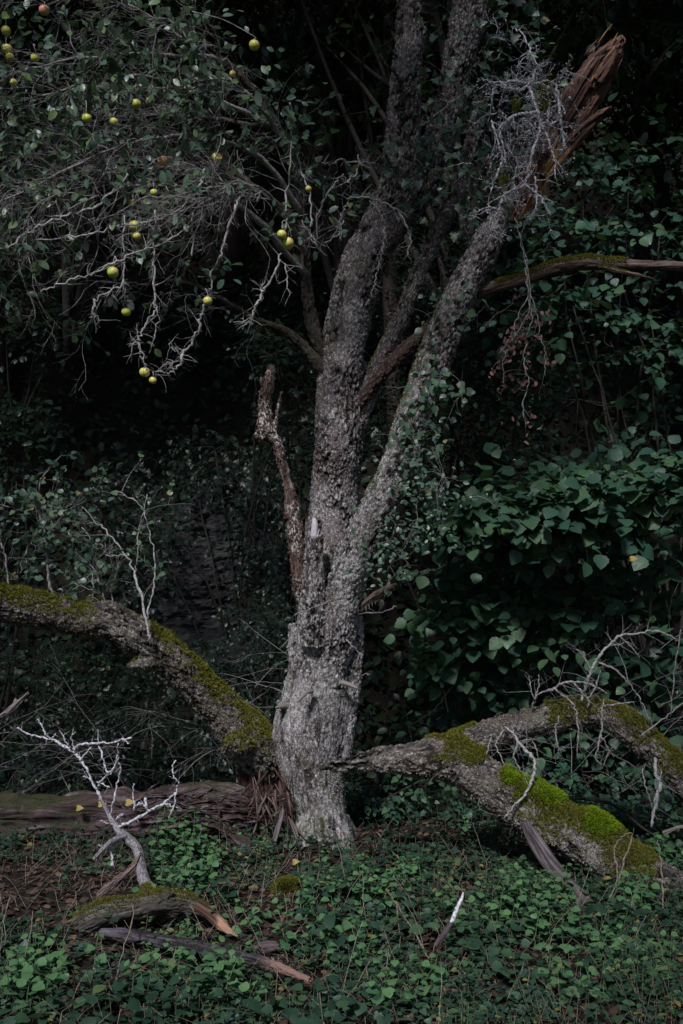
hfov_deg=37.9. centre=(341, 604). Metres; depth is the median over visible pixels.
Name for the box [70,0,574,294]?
oak tree
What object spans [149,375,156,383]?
apple
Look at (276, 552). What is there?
ivy bank
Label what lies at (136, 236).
apple
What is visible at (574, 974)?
fallen stick
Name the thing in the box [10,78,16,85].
apple
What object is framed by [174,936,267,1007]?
nettle
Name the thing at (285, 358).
beech sapling
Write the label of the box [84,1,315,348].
beech tree
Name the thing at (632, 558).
fallen leaf
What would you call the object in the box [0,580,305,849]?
arching limb
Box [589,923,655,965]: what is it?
nettle
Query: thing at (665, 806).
bramble patch
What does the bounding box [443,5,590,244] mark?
dead branch
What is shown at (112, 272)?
apple
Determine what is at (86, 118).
apple
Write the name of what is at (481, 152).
ivy
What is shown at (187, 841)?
nettle
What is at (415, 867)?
nettle
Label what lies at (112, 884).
broken stick
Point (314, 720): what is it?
old apple tree
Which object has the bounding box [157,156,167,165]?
apple
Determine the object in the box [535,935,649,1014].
nettle
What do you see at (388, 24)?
beech tree
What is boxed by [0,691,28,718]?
broken stick
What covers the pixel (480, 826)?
nettle
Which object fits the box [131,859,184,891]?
nettle
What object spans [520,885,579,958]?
nettle
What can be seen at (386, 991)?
nettle
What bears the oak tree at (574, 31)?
on the ground at (104, 396)
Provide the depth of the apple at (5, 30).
5.93 m
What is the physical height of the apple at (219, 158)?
0.065 m
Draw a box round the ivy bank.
[58,429,312,707]
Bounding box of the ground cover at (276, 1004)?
[0,638,682,1023]
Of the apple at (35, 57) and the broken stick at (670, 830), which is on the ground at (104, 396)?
the broken stick at (670, 830)
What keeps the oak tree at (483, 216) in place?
on the ground at (104, 396)
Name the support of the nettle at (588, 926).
on the ground at (104, 396)
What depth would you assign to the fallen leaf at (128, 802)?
6.45 m
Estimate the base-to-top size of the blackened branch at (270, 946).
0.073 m
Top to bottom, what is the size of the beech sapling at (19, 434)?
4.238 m
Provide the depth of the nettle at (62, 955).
4.29 m
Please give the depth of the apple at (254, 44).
5.53 m
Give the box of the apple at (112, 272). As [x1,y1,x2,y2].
[107,267,118,277]
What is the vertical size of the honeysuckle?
1.166 m
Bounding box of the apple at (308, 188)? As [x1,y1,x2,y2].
[305,185,311,191]
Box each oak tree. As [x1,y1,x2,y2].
[0,0,49,121]
[0,0,317,367]
[29,2,50,137]
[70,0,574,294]
[220,0,251,298]
[225,0,682,347]
[470,32,491,223]
[491,0,682,258]
[537,0,682,221]
[603,5,682,233]
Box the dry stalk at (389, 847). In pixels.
[376,832,408,868]
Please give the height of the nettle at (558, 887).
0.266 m
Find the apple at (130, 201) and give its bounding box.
[129,199,135,205]
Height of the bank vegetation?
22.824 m
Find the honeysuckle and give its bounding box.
[331,422,513,606]
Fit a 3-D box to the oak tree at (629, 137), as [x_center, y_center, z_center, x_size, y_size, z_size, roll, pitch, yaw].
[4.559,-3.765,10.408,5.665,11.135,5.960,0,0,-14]
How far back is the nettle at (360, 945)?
4.35 m
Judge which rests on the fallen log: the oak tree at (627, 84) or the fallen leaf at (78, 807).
the fallen leaf at (78, 807)
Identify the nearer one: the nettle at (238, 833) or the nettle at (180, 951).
the nettle at (180, 951)
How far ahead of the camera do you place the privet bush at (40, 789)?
7.81 m
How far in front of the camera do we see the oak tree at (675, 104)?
11.09 m
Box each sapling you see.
[0,260,109,791]
[0,450,110,591]
[41,538,128,638]
[45,451,174,640]
[220,310,316,713]
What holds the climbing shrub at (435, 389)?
attached to the old apple tree at (314, 720)
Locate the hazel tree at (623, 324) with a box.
[475,92,682,737]
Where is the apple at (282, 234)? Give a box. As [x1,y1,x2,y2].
[277,229,286,238]
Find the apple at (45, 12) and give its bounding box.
[39,4,49,15]
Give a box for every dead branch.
[17,719,180,887]
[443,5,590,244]
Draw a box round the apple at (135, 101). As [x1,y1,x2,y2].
[132,98,140,108]
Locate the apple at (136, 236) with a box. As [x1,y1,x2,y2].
[133,230,140,239]
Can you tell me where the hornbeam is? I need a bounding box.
[318,196,580,688]
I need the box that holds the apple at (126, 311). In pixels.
[121,306,130,315]
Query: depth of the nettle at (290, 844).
6.26 m
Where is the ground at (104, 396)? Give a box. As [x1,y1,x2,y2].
[0,0,682,1023]
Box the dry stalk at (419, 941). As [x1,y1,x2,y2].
[385,888,429,959]
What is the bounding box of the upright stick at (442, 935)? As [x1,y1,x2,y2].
[433,892,463,948]
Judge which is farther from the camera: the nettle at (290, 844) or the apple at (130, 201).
the nettle at (290, 844)
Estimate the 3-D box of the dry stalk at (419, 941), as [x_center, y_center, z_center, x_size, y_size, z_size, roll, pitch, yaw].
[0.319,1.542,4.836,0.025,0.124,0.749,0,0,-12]
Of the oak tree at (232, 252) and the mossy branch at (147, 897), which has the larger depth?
the oak tree at (232, 252)
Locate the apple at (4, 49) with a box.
[1,44,11,53]
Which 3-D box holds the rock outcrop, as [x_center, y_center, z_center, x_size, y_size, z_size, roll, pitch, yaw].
[-1.147,-0.222,11.713,1.287,1.942,5.875,0,0,0]
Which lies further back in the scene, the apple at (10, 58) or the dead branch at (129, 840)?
the apple at (10, 58)
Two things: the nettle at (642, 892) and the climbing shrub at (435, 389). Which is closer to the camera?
the nettle at (642, 892)
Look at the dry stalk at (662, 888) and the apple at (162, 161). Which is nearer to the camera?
the dry stalk at (662, 888)
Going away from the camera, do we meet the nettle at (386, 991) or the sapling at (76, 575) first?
the nettle at (386, 991)
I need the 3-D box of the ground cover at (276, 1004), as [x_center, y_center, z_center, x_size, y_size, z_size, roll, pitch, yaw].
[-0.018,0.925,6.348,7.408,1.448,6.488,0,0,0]
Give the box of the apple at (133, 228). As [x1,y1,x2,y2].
[129,220,140,231]
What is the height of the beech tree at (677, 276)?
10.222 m
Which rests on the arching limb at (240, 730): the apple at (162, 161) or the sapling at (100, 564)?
the sapling at (100, 564)
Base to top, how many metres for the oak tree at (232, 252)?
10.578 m
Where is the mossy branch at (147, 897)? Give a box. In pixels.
[72,881,237,936]
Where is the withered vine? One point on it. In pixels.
(522, 336)
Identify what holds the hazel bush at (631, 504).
on the ground at (104, 396)
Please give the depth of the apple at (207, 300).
5.80 m
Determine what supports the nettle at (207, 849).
on the ground at (104, 396)
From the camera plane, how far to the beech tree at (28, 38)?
9.60 m
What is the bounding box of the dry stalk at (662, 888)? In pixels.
[656,839,663,907]
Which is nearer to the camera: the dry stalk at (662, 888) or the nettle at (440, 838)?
the dry stalk at (662, 888)
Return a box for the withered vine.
[488,217,556,444]
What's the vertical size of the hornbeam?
4.464 m
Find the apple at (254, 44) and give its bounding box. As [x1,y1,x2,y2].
[249,39,259,50]
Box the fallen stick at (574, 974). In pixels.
[498,967,602,984]
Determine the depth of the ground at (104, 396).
11.68 m
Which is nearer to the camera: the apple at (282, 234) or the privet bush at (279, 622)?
the apple at (282, 234)
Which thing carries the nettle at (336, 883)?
on the ground at (104, 396)
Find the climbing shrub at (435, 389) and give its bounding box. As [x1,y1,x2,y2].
[372,280,520,489]
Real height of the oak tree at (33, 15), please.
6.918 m
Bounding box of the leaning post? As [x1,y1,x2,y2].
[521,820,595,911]
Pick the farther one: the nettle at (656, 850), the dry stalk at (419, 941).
the nettle at (656, 850)
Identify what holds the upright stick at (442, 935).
on the ground at (104, 396)
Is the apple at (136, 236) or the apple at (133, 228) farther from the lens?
the apple at (133, 228)
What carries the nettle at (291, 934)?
on the ground at (104, 396)
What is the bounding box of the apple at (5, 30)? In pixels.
[1,25,10,35]
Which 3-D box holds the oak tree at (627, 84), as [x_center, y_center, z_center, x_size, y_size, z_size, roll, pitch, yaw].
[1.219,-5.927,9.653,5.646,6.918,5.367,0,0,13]
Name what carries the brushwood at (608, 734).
on the ground at (104, 396)
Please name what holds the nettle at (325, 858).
on the ground at (104, 396)
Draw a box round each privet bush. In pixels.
[0,630,237,795]
[135,579,297,783]
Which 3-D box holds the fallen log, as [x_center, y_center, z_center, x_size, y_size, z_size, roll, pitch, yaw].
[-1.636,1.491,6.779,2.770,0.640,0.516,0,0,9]
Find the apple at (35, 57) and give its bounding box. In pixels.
[31,52,38,61]
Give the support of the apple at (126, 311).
hanging from the old apple tree at (314, 720)
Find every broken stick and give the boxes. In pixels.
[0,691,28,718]
[94,852,142,897]
[662,825,682,835]
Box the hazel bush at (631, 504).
[383,410,682,802]
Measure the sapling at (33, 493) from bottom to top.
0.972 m
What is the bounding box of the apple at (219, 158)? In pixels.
[212,152,221,162]
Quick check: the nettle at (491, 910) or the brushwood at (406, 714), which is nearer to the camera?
the nettle at (491, 910)
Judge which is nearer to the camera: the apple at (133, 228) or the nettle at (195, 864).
the nettle at (195, 864)
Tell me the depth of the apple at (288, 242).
5.93 m
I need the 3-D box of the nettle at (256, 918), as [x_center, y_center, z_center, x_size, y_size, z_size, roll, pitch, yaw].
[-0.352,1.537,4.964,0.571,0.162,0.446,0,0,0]
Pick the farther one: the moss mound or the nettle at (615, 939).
the moss mound
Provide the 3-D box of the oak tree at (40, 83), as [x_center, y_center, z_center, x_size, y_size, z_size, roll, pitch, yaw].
[-4.591,-12.937,15.265,6.587,11.692,6.261,0,0,2]
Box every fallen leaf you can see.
[76,805,82,810]
[125,799,132,805]
[629,556,637,560]
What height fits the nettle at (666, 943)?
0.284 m
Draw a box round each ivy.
[0,831,682,1023]
[360,0,572,251]
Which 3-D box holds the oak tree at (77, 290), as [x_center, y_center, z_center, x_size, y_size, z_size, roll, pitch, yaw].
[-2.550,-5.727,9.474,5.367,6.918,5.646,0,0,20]
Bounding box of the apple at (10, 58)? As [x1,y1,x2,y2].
[6,53,13,60]
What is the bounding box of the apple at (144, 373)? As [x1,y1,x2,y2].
[139,368,149,376]
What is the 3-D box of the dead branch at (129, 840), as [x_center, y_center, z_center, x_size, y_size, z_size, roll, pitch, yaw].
[-1.367,1.120,5.490,0.988,0.964,0.238,0,0,19]
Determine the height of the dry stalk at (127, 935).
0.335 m
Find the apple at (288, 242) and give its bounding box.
[282,236,293,248]
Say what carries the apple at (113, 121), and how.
hanging from the old apple tree at (314, 720)
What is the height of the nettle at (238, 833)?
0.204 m
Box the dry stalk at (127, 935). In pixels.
[115,906,134,979]
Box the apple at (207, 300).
[203,295,211,305]
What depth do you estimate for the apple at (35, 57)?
5.68 m
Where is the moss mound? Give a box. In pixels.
[269,875,305,894]
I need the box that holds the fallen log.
[0,780,289,849]
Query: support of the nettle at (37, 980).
on the ground at (104, 396)
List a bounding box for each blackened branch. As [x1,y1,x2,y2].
[98,927,312,983]
[241,941,280,953]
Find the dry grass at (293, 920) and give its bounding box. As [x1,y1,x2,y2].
[0,808,682,1023]
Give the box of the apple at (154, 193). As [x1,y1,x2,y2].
[150,189,157,195]
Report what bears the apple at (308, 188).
hanging from the old apple tree at (314, 720)
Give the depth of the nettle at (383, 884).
5.22 m
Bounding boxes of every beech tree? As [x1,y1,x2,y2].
[0,0,203,235]
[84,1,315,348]
[210,0,611,545]
[381,0,682,324]
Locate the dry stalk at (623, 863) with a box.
[594,832,632,915]
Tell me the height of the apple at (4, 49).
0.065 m
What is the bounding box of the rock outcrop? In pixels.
[142,477,288,685]
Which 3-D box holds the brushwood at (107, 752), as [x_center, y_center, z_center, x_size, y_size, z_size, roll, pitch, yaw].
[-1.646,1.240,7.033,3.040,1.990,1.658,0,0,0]
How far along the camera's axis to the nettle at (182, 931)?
4.66 m
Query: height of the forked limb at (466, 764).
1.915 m
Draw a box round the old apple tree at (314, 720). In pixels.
[0,0,682,849]
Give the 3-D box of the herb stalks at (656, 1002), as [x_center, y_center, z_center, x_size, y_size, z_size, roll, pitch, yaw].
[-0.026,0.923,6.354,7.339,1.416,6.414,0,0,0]
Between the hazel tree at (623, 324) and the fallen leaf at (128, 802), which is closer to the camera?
the fallen leaf at (128, 802)
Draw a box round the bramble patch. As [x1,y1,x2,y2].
[344,740,682,868]
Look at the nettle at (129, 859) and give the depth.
6.12 m
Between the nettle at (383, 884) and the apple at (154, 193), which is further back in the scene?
the apple at (154, 193)
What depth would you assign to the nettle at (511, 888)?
5.08 m
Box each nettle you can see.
[0,946,68,1011]
[5,931,106,989]
[102,853,133,867]
[121,938,196,995]
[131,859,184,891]
[148,804,209,871]
[151,918,203,954]
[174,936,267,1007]
[175,840,220,895]
[195,833,228,875]
[208,888,318,934]
[233,819,271,838]
[250,836,297,858]
[267,888,367,957]
[295,867,345,908]
[315,845,370,871]
[320,923,389,974]
[346,864,415,917]
[365,953,448,1016]
[387,856,428,891]
[430,831,463,853]
[432,877,524,943]
[460,817,503,840]
[488,862,551,918]
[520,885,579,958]
[533,863,574,915]
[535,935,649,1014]
[554,899,631,952]
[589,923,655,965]
[611,864,661,925]
[629,930,682,1013]
[649,832,682,870]
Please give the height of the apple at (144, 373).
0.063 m
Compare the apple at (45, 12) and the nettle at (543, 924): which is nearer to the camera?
the nettle at (543, 924)
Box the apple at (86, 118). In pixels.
[82,113,91,122]
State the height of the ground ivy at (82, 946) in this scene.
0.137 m
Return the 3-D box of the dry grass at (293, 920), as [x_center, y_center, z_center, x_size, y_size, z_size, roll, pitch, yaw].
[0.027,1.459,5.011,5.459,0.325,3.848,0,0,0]
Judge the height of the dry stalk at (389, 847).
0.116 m
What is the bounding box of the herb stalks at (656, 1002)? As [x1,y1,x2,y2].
[0,638,682,1023]
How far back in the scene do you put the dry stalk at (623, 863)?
5.25 m
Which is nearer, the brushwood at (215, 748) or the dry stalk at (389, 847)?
the dry stalk at (389, 847)
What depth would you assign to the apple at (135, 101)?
5.93 m
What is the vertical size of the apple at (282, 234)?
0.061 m
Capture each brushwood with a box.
[0,640,267,819]
[120,609,374,789]
[351,652,499,782]
[501,585,682,798]
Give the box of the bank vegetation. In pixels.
[0,0,682,796]
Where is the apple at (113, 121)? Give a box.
[110,118,117,125]
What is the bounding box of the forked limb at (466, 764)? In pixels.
[318,617,682,897]

